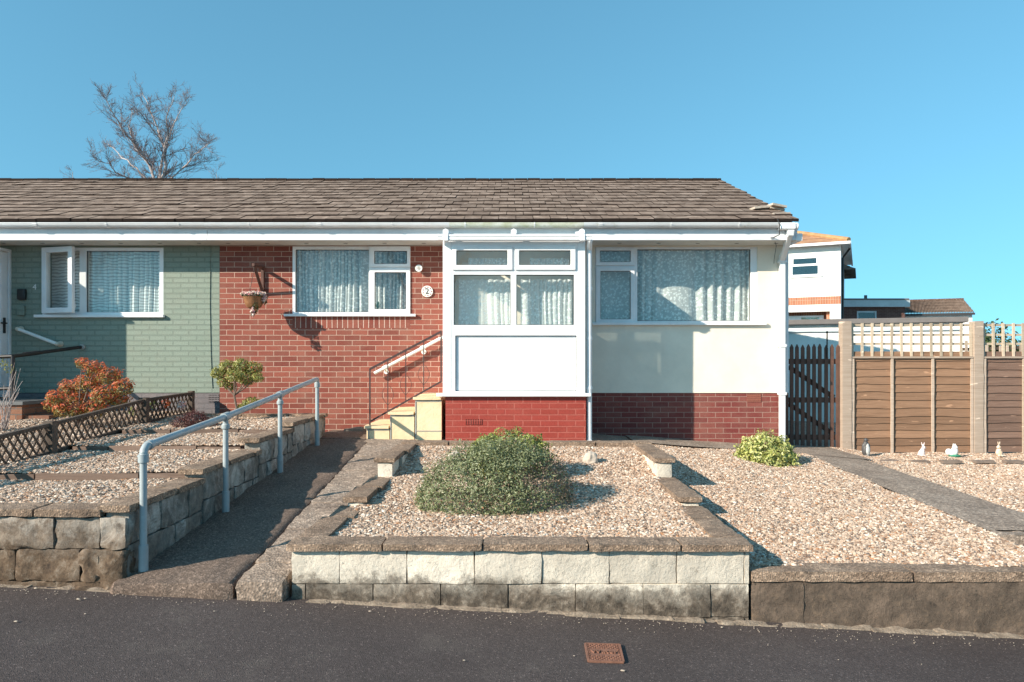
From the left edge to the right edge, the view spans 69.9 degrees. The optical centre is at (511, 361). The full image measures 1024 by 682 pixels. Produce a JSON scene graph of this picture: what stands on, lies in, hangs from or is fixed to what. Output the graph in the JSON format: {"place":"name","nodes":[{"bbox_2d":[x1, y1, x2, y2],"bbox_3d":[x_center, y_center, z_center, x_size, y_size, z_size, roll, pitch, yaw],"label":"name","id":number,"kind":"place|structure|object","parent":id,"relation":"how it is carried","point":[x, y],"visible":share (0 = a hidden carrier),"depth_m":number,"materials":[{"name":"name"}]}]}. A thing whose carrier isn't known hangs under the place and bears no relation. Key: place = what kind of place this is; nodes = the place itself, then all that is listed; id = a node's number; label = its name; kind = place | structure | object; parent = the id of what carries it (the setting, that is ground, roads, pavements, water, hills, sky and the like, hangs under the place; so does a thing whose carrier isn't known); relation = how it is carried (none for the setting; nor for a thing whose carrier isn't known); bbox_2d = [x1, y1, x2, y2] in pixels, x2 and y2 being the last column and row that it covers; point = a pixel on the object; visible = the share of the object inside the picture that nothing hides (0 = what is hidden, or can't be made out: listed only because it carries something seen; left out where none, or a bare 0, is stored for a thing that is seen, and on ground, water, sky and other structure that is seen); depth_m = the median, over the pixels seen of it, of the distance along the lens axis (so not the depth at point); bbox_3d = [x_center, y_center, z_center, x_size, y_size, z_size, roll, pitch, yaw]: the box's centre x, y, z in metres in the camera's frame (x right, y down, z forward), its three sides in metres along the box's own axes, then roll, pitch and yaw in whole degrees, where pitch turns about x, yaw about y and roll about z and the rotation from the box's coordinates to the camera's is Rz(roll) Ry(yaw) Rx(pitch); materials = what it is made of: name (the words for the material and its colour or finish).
{"place":"outdoors","nodes":[
{"label":"outdoors","id":0,"kind":"place"},
{"bbox_2d":[0,415,293,502],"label":"gravel","id":1,"kind":"structure","parent":0,"point":[79,491],"depth_m":6.60,"materials":[{"name":"beige gravel"}]},
{"bbox_2d":[0,472,184,480],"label":"timber edging","id":2,"kind":"object","parent":1,"relation":"on","point":[73,476],"visible":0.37,"depth_m":6.12,"materials":[{"name":"brown wood"}]},
{"bbox_2d":[73,445,240,451],"bbox_3d":[-3.575,0.922,7.381,1.688,0.150,0.041,0,0,0],"label":"timber edging","id":3,"kind":"object","parent":1,"relation":"on","point":[114,448],"visible":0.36,"depth_m":7.37,"materials":[{"name":"brown wood"}]},
{"bbox_2d":[176,400,185,408],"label":"spring flower","id":4,"kind":"object","parent":1,"relation":"on","point":[179,405],"visible":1,"depth_m":9.48,"materials":[{"name":"white plant"}]},
{"bbox_2d":[169,409,218,427],"bbox_3d":[-3.686,0.750,8.589,0.559,0.394,0.428,0,0,0],"label":"purple shrub","id":5,"kind":"object","parent":1,"relation":"on","point":[186,420],"visible":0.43,"depth_m":8.48,"materials":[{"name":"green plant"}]},
{"bbox_2d":[122,429,266,433],"bbox_3d":[-3.576,0.839,8.320,1.689,0.145,0.037,0,0,0],"label":"timber edging","id":6,"kind":"object","parent":1,"relation":"on","point":[251,431],"visible":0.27,"depth_m":8.31,"materials":[{"name":"brown wood"}]},
{"bbox_2d":[210,358,264,419],"bbox_3d":[-3.491,0.358,9.319,0.710,0.848,0.500,0,0,0],"label":"pale leaf shrub","id":7,"kind":"object","parent":1,"relation":"on","point":[243,370],"visible":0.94,"depth_m":9.31,"materials":[{"name":"green plant"}]},
{"bbox_2d":[235,440,403,601],"bbox_3d":[-1.505,1.403,7.030,0.636,0.817,4.483,0,0,0],"label":"path strip","id":8,"kind":"object","parent":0,"point":[267,576],"visible":0.31,"depth_m":5.89,"materials":[{"name":"concrete"}]},
{"bbox_2d":[0,586,1023,681],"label":"road","id":9,"kind":"structure","parent":0,"point":[60,636],"depth_m":4.24,"materials":[{"name":"grey asphalt"}]},
{"bbox_2d":[584,642,624,663],"bbox_3d":[0.532,1.681,4.214,0.222,0.040,0.273,0,0,0],"label":"water cover","id":10,"kind":"object","parent":9,"relation":"on","point":[604,652],"visible":1,"depth_m":4.20,"materials":[{"name":"metal"}]},
{"bbox_2d":[0,0,1023,345],"label":"sky","id":11,"kind":"structure","parent":0,"point":[895,128],"materials":[{"name":"blue"}]},
{"bbox_2d":[108,445,1023,544],"bbox_3d":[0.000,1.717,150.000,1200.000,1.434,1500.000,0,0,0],"label":"ground","id":12,"kind":"structure","parent":0,"point":[483,544],"depth_m":9.78,"materials":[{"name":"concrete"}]},
{"bbox_2d":[60,165,73,177],"bbox_3d":[-15.577,-2.634,26.109,1.267,8.693,1.084,0,0,21],"label":"bare tree","id":13,"kind":"object","parent":12,"relation":"on","point":[69,171],"visible":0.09,"depth_m":25.97,"materials":[{"name":"brown plant"}]},
{"bbox_2d":[0,502,135,590],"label":"stone retaining wall","id":14,"kind":"structure","parent":12,"relation":"on","point":[79,546],"depth_m":4.87,"materials":[{"name":"beige stone"}]},
{"bbox_2d":[0,411,195,464],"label":"gravel","id":15,"kind":"structure","parent":12,"relation":"on","point":[18,424],"depth_m":8.77,"materials":[{"name":"beige gravel"}]},
{"bbox_2d":[0,358,21,430],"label":"bare shrub","id":16,"kind":"object","parent":15,"relation":"on","point":[4,423],"visible":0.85,"depth_m":8.63,"materials":[{"name":"brown plant"}]},
{"bbox_2d":[0,397,71,420],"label":"entrance steps","id":17,"kind":"structure","parent":15,"relation":"on","point":[26,407],"depth_m":9.52,"materials":[{"name":"brick"}]},
{"bbox_2d":[0,344,84,401],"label":"door railing","id":18,"kind":"object","parent":17,"relation":"on","point":[39,352],"depth_m":9.62,"materials":[{"name":"black metal"}]},
{"bbox_2d":[41,357,135,425],"bbox_3d":[-5.109,0.360,8.888,1.061,0.838,0.606,0,0,-17],"label":"red leaf shrub","id":19,"kind":"object","parent":15,"relation":"on","point":[103,376],"visible":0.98,"depth_m":8.82,"materials":[{"name":"brown plant"}]},
{"bbox_2d":[0,391,194,473],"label":"lattice fence","id":20,"kind":"object","parent":15,"relation":"on","point":[50,434],"visible":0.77,"depth_m":7.74,"materials":[{"name":"brown wood"}]},
{"bbox_2d":[161,398,170,407],"bbox_3d":[-4.489,0.541,9.504,0.110,0.143,0.123,0,0,0],"label":"spring flower","id":21,"kind":"object","parent":15,"relation":"on","point":[168,402],"visible":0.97,"depth_m":9.50,"materials":[{"name":"orange plant"}]},
{"bbox_2d":[0,178,286,414],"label":"bungalow","id":22,"kind":"object","parent":12,"relation":"on","point":[171,346],"visible":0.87,"depth_m":10.50,"materials":[{"name":"green brick"}]},
{"bbox_2d":[0,251,6,394],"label":"front door","id":23,"kind":"structure","parent":22,"relation":"in","point":[3,255],"depth_m":10.35,"materials":[{"name":"white plastic"}]},
{"bbox_2d":[17,306,25,314],"bbox_3d":[-7.016,-0.727,10.479,0.101,0.133,0.038,0,0,0],"label":"meter box","id":24,"kind":"object","parent":22,"relation":"attached to","point":[21,310],"visible":1,"depth_m":10.46,"materials":[{"name":"green paint"}]},
{"bbox_2d":[17,289,26,299],"bbox_3d":[-7.003,-0.958,10.468,0.125,0.166,0.060,0,0,0],"label":"lantern box","id":25,"kind":"object","parent":22,"relation":"attached to","point":[21,294],"visible":1,"depth_m":10.44,"materials":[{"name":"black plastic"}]},
{"bbox_2d":[15,326,63,346],"bbox_3d":[-6.749,-0.356,10.442,0.651,0.303,0.106,0,0,0],"label":"wall handrail","id":26,"kind":"object","parent":22,"relation":"attached to","point":[55,343],"depth_m":10.40,"materials":[{"name":"white plastic"}]},
{"bbox_2d":[52,252,78,311],"bbox_3d":[-6.563,-1.180,10.728,0.544,1.004,0.088,0,0,0],"label":"lace curtain","id":27,"kind":"object","parent":22,"relation":"hanging from","point":[59,279],"visible":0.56,"depth_m":10.72,"materials":[{"name":"white fabric"}]},
{"bbox_2d":[34,246,164,317],"bbox_3d":[-5.897,-1.131,10.439,1.852,1.003,0.292,0,0,0],"label":"window","id":28,"kind":"structure","parent":22,"relation":"in","point":[47,312],"depth_m":10.50,"materials":[{"name":"white plastic"}]},
{"bbox_2d":[89,252,158,311],"bbox_3d":[-5.672,-1.180,10.740,1.079,1.004,0.115,0,0,0],"label":"lace curtain","id":29,"kind":"object","parent":22,"relation":"hanging from","point":[123,281],"visible":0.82,"depth_m":10.73,"materials":[{"name":"white fabric"}]},
{"bbox_2d":[81,73,223,177],"bbox_3d":[-9.177,-2.994,18.988,3.998,9.377,3.039,0,0,0],"label":"birch tree","id":30,"kind":"object","parent":12,"relation":"on","point":[170,125],"visible":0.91,"depth_m":18.83,"materials":[{"name":"brown plant"}]},
{"bbox_2d":[200,161,224,177],"bbox_3d":[-8.846,-2.170,21.951,1.626,7.751,1.009,0,0,25],"label":"bare tree","id":31,"kind":"object","parent":12,"relation":"on","point":[213,169],"visible":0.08,"depth_m":22.01,"materials":[{"name":"brown plant"}]},
{"bbox_2d":[98,413,327,575],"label":"stepped garden wall","id":32,"kind":"structure","parent":12,"relation":"on","point":[178,509],"depth_m":6.06,"materials":[{"name":"grey stone"}]},
{"bbox_2d":[110,430,366,599],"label":"ramp","id":33,"kind":"structure","parent":12,"relation":"on","point":[217,555],"depth_m":5.78,"materials":[{"name":"grey concrete"}]},
{"bbox_2d":[137,377,319,571],"bbox_3d":[-2.450,0.820,7.005,0.080,1.254,4.118,0,0,2],"label":"ramp handrail","id":34,"kind":"object","parent":33,"relation":"on","point":[150,444],"visible":0.91,"depth_m":6.28,"materials":[{"name":"grey metal"}]},
{"bbox_2d":[0,584,1023,638],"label":"kerb mortar","id":35,"kind":"object","parent":12,"relation":"on","point":[895,629],"visible":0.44,"depth_m":4.85,"materials":[{"name":"grey concrete"}]},
{"bbox_2d":[286,440,752,620],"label":"raised bed wall","id":36,"kind":"structure","parent":12,"relation":"on","point":[705,578],"depth_m":4.89,"materials":[{"name":"beige stone"}]},
{"bbox_2d":[331,444,708,543],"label":"gravel","id":37,"kind":"structure","parent":12,"relation":"on","point":[620,492],"depth_m":6.02,"materials":[{"name":"beige gravel"}]},
{"bbox_2d":[446,451,460,462],"bbox_3d":[-0.608,1.026,7.695,0.166,0.176,0.152,0,0,0],"label":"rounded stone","id":38,"kind":"object","parent":37,"relation":"on","point":[454,455],"visible":0.17,"depth_m":7.67,"materials":[{"name":"beige stone"}]},
{"bbox_2d":[413,430,579,516],"bbox_3d":[-0.117,0.921,6.293,1.446,0.708,1.090,0,0,0],"label":"hebe bush","id":39,"kind":"object","parent":37,"relation":"on","point":[528,458],"visible":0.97,"depth_m":6.02,"materials":[{"name":"green plant"}]},
{"bbox_2d":[467,426,553,479],"bbox_3d":[-0.020,0.927,7.153,0.850,0.600,0.620,0,0,0],"label":"yellow shrub","id":40,"kind":"object","parent":37,"relation":"on","point":[532,437],"visible":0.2,"depth_m":7.08,"materials":[{"name":"green plant"}]},
{"bbox_2d":[582,451,597,463],"bbox_3d":[0.821,1.030,7.700,0.168,0.178,0.145,0,0,0],"label":"rounded stone","id":41,"kind":"object","parent":37,"relation":"on","point":[590,457],"visible":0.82,"depth_m":7.65,"materials":[{"name":"beige stone"}]},
{"bbox_2d":[789,231,855,319],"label":"house","id":42,"kind":"structure","parent":12,"relation":"on","point":[820,270],"depth_m":34.58,"materials":[{"name":"white paint"}]},
{"bbox_2d":[790,256,821,277],"bbox_3d":[13.896,-4.465,34.668,1.420,0.970,0.160,0,0,26],"label":"window","id":43,"kind":"structure","parent":42,"relation":"in","point":[817,257],"depth_m":34.68,"materials":[{"name":"white plastic"}]},
{"bbox_2d":[789,315,823,319],"bbox_3d":[13.751,-1.500,35.446,2.450,1.400,0.120,0,0,25],"label":"window","id":44,"kind":"structure","parent":42,"relation":"in","point":[814,316],"depth_m":35.28,"materials":[{"name":"glass"}]},
{"bbox_2d":[844,295,909,318],"bbox_3d":[17.796,-0.595,39.440,4.391,5.590,5.320,0,0,0],"label":"flat roof extension","id":45,"kind":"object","parent":12,"relation":"on","point":[860,308],"visible":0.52,"depth_m":37.00,"materials":[{"name":"brown brick"}]},
{"bbox_2d":[857,311,876,318],"bbox_3d":[17.918,-2.327,37.050,1.002,0.452,0.060,0,0,0],"label":"window","id":46,"kind":"structure","parent":45,"relation":"in","point":[875,312],"depth_m":37.02,"materials":[{"name":"white glass"}]},
{"bbox_2d":[788,317,968,422],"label":"outbuilding","id":47,"kind":"structure","parent":12,"relation":"on","point":[810,332],"depth_m":17.54,"materials":[{"name":"concrete"}]},
{"bbox_2d":[748,562,1023,634],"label":"garden wall","id":48,"kind":"structure","parent":12,"relation":"on","point":[967,597],"depth_m":4.90,"materials":[{"name":"stone"}]},
{"bbox_2d":[905,298,974,347],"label":"tiled outbuilding","id":49,"kind":"structure","parent":12,"relation":"on","point":[948,305],"depth_m":37.97,"materials":[{"name":"tile"}]},
{"bbox_2d":[985,318,1020,350],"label":"distant hedge","id":50,"kind":"object","parent":12,"relation":"on","point":[999,339],"visible":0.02,"depth_m":50.51,"materials":[{"name":"green plant"}]},
{"bbox_2d":[364,433,1023,545],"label":"path","id":51,"kind":"structure","parent":0,"point":[987,515],"depth_m":7.69,"materials":[{"name":"concrete"}]},
{"bbox_2d":[364,393,445,439],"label":"entrance steps","id":52,"kind":"structure","parent":51,"relation":"on","point":[424,418],"depth_m":9.43,"materials":[{"name":"yellow paint"}]},
{"bbox_2d":[369,331,441,425],"bbox_3d":[-1.373,0.225,9.460,0.941,1.252,0.018,0,0,0],"label":"stair railing","id":53,"kind":"object","parent":52,"relation":"on","point":[401,352],"visible":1,"depth_m":9.45,"materials":[{"name":"brown metal"}]},
{"bbox_2d":[652,444,1023,566],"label":"gravel","id":54,"kind":"structure","parent":0,"point":[811,509],"depth_m":6.25,"materials":[{"name":"beige gravel"}]},
{"bbox_2d":[732,428,801,466],"bbox_3d":[3.104,1.081,8.922,0.795,0.548,0.700,0,0,0],"label":"variegated shrub","id":55,"kind":"object","parent":54,"relation":"on","point":[777,448],"visible":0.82,"depth_m":8.76,"materials":[{"name":"yellow plant"}]},
{"bbox_2d":[788,421,1014,454],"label":"yard ground","id":56,"kind":"structure","parent":0,"point":[823,433],"depth_m":15.03,"materials":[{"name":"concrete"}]},
{"bbox_2d":[204,178,802,448],"bbox_3d":[-0.110,-0.910,13.350,8.199,5.021,8.244,0,0,0],"label":"bungalow","id":57,"kind":"object","parent":56,"relation":"on","point":[589,371],"visible":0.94,"depth_m":10.49,"materials":[{"name":"red brick"}]},
{"bbox_2d":[252,263,264,291],"bbox_3d":[-3.564,-1.165,10.294,0.040,0.404,0.408,0,0,0],"label":"wall bracket","id":58,"kind":"object","parent":57,"relation":"attached to","point":[261,283],"depth_m":10.38,"materials":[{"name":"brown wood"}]},
{"bbox_2d":[240,272,267,316],"bbox_3d":[-3.554,-0.953,10.118,0.386,0.721,0.339,0,0,0],"label":"hanging basket","id":59,"kind":"object","parent":58,"relation":"hanging from","point":[254,300],"visible":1,"depth_m":10.02,"materials":[{"name":"brown wicker"}]},
{"bbox_2d":[297,250,367,311],"bbox_3d":[-2.623,-1.175,10.725,1.098,1.014,0.129,0,0,0],"label":"lace curtain","id":60,"kind":"object","parent":57,"relation":"hanging from","point":[332,280],"visible":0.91,"depth_m":10.71,"materials":[{"name":"white fabric"}]},
{"bbox_2d":[284,246,415,316],"bbox_3d":[-2.316,-1.147,10.578,1.880,1.007,0.265,0,0,0],"label":"window","id":61,"kind":"structure","parent":57,"relation":"in","point":[373,268],"depth_m":10.48,"materials":[{"name":"white plastic"}]},
{"bbox_2d":[375,252,406,308],"bbox_3d":[-1.767,-1.184,10.741,0.535,0.958,0.148,0,0,0],"label":"lace curtain","id":62,"kind":"object","parent":57,"relation":"hanging from","point":[390,290],"visible":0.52,"depth_m":10.72,"materials":[{"name":"white fabric"}]},
{"bbox_2d":[374,336,442,374],"bbox_3d":[-1.467,-0.089,10.433,0.993,0.554,0.129,0,0,0],"label":"wall handrail","id":63,"kind":"object","parent":57,"relation":"attached to","point":[384,367],"depth_m":10.38,"materials":[{"name":"white plastic"}]},
{"bbox_2d":[415,265,421,271],"bbox_3d":[-1.327,-1.327,10.455,0.100,0.100,0.080,0,0,0],"label":"security sensor","id":64,"kind":"object","parent":57,"relation":"attached to","point":[418,268],"visible":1,"depth_m":10.42,"materials":[{"name":"white plastic"}]},
{"bbox_2d":[421,286,432,296],"bbox_3d":[-1.213,-1.002,10.483,0.164,0.164,0.024,0,0,0],"label":"number plaque","id":65,"kind":"object","parent":57,"relation":"attached to","point":[426,291],"visible":1,"depth_m":10.47,"materials":[{"name":"white ceramic"}]},
{"bbox_2d":[458,279,509,324],"bbox_3d":[-0.353,-0.756,9.621,0.706,0.650,0.041,0,0,0],"label":"lace curtain","id":66,"kind":"object","parent":57,"relation":"hanging from","point":[483,302],"visible":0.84,"depth_m":9.62,"materials":[{"name":"white fabric"}]},
{"bbox_2d":[468,258,506,264],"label":"lace curtain","id":67,"kind":"object","parent":57,"relation":"hanging from","point":[487,261],"visible":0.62,"depth_m":9.62,"materials":[{"name":"white fabric"}]},
{"bbox_2d":[451,242,577,392],"bbox_3d":[0.035,-0.563,9.411,1.626,1.937,0.108,0,0,0],"label":"window","id":68,"kind":"structure","parent":57,"relation":"in","point":[513,268],"depth_m":9.38,"materials":[{"name":"white plastic"}]},
{"bbox_2d":[520,279,571,324],"bbox_3d":[0.450,-0.756,9.620,0.685,0.650,0.073,0,0,0],"label":"lace curtain","id":69,"kind":"object","parent":57,"relation":"hanging from","point":[545,302],"visible":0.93,"depth_m":9.61,"materials":[{"name":"white fabric"}]},
{"bbox_2d":[530,258,568,264],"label":"lace curtain","id":70,"kind":"object","parent":57,"relation":"hanging from","point":[549,261],"visible":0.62,"depth_m":9.61,"materials":[{"name":"white fabric"}]},
{"bbox_2d":[600,251,629,318],"bbox_3d":[1.527,-1.109,10.721,0.525,1.107,0.024,0,0,0],"label":"lace curtain","id":71,"kind":"object","parent":57,"relation":"hanging from","point":[615,295],"visible":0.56,"depth_m":10.72,"materials":[{"name":"white fabric"}]},
{"bbox_2d":[592,247,766,324],"bbox_3d":[2.389,-1.080,10.510,2.485,1.122,0.155,0,0,0],"label":"window","id":72,"kind":"structure","parent":57,"relation":"in","point":[632,266],"depth_m":10.49,"materials":[{"name":"white plastic"}]},
{"bbox_2d":[638,250,748,319],"bbox_3d":[2.691,-1.119,10.739,1.724,1.126,0.138,0,0,0],"label":"lace curtain","id":73,"kind":"object","parent":57,"relation":"hanging from","point":[693,284],"visible":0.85,"depth_m":10.73,"materials":[{"name":"white fabric"}]},
{"bbox_2d":[963,340,1020,350],"bbox_3d":[10.875,0.560,15.018,3.252,2.080,0.055,0,0,0],"label":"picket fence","id":74,"kind":"object","parent":56,"relation":"on","point":[999,348],"visible":0.15,"depth_m":14.99,"materials":[{"name":"white wood"}]},
{"bbox_2d":[985,329,999,350],"bbox_3d":[14.402,0.513,22.178,1.745,2.974,1.357,0,0,-35],"label":"evergreen shrub","id":75,"kind":"object","parent":56,"relation":"on","point":[987,340],"visible":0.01,"depth_m":21.72,"materials":[{"name":"green plant"}]},
{"bbox_2d":[831,447,1023,512],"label":"gravel","id":76,"kind":"structure","parent":0,"point":[998,482],"depth_m":8.99,"materials":[{"name":"beige gravel"}]},
{"bbox_2d":[862,438,869,455],"bbox_3d":[5.047,1.227,10.446,0.117,0.272,0.105,0,0,0],"label":"penguin ornament","id":77,"kind":"object","parent":76,"relation":"on","point":[865,447],"visible":0.88,"depth_m":10.42,"materials":[{"name":"grey ceramic"}]},
{"bbox_2d":[880,459,899,461],"bbox_3d":[5.025,1.334,9.783,0.254,0.058,0.123,0,0,0],"label":"edging stone","id":78,"kind":"object","parent":76,"relation":"on","point":[889,460],"visible":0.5,"depth_m":9.74,"materials":[{"name":"beige stone"}]},
{"bbox_2d":[908,459,930,462],"bbox_3d":[5.434,1.336,9.776,0.254,0.053,0.120,0,0,0],"label":"edging stone","id":79,"kind":"object","parent":76,"relation":"on","point":[924,461],"visible":0.74,"depth_m":9.72,"materials":[{"name":"beige stone"}]},
{"bbox_2d":[917,442,925,455],"bbox_3d":[5.835,1.254,10.443,0.105,0.209,0.106,0,0,0],"label":"rabbit ornament","id":80,"kind":"object","parent":76,"relation":"on","point":[921,451],"visible":0.93,"depth_m":10.42,"materials":[{"name":"white ceramic"}]},
{"bbox_2d":[838,321,1023,457],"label":"wooden fence","id":81,"kind":"object","parent":76,"relation":"on","point":[971,400],"visible":0.98,"depth_m":10.97,"materials":[{"name":"brown wood"}]},
{"bbox_2d":[786,331,839,447],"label":"picket gate","id":82,"kind":"structure","parent":81,"relation":"attached to","point":[828,434],"depth_m":11.01,"materials":[{"name":"brown wood"}]},
{"bbox_2d":[939,459,961,463],"bbox_3d":[5.851,1.334,9.777,0.259,0.056,0.120,0,0,0],"label":"edging stone","id":83,"kind":"object","parent":76,"relation":"on","point":[953,461],"visible":1,"depth_m":9.72,"materials":[{"name":"beige stone"}]},
{"bbox_2d":[945,444,960,456],"bbox_3d":[6.292,1.266,10.439,0.204,0.193,0.123,0,0,0],"label":"squirrel ornament","id":84,"kind":"object","parent":76,"relation":"on","point":[952,451],"visible":1,"depth_m":10.42,"materials":[{"name":"white ceramic"}]},
{"bbox_2d":[971,460,994,463],"bbox_3d":[6.289,1.337,9.780,0.259,0.047,0.117,0,0,0],"label":"edging stone","id":85,"kind":"object","parent":76,"relation":"on","point":[983,461],"visible":1,"depth_m":9.73,"materials":[{"name":"beige stone"}]},
{"bbox_2d":[995,442,1003,456],"bbox_3d":[6.951,1.250,10.444,0.112,0.220,0.109,0,0,0],"label":"rabbit ornament","id":86,"kind":"object","parent":76,"relation":"on","point":[998,452],"visible":1,"depth_m":10.41,"materials":[{"name":"white plastic"}]},
{"bbox_2d":[1002,460,1023,463],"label":"edging stone","id":87,"kind":"object","parent":76,"relation":"on","point":[1013,461],"visible":1,"depth_m":9.73,"materials":[{"name":"beige stone"}]}
]}

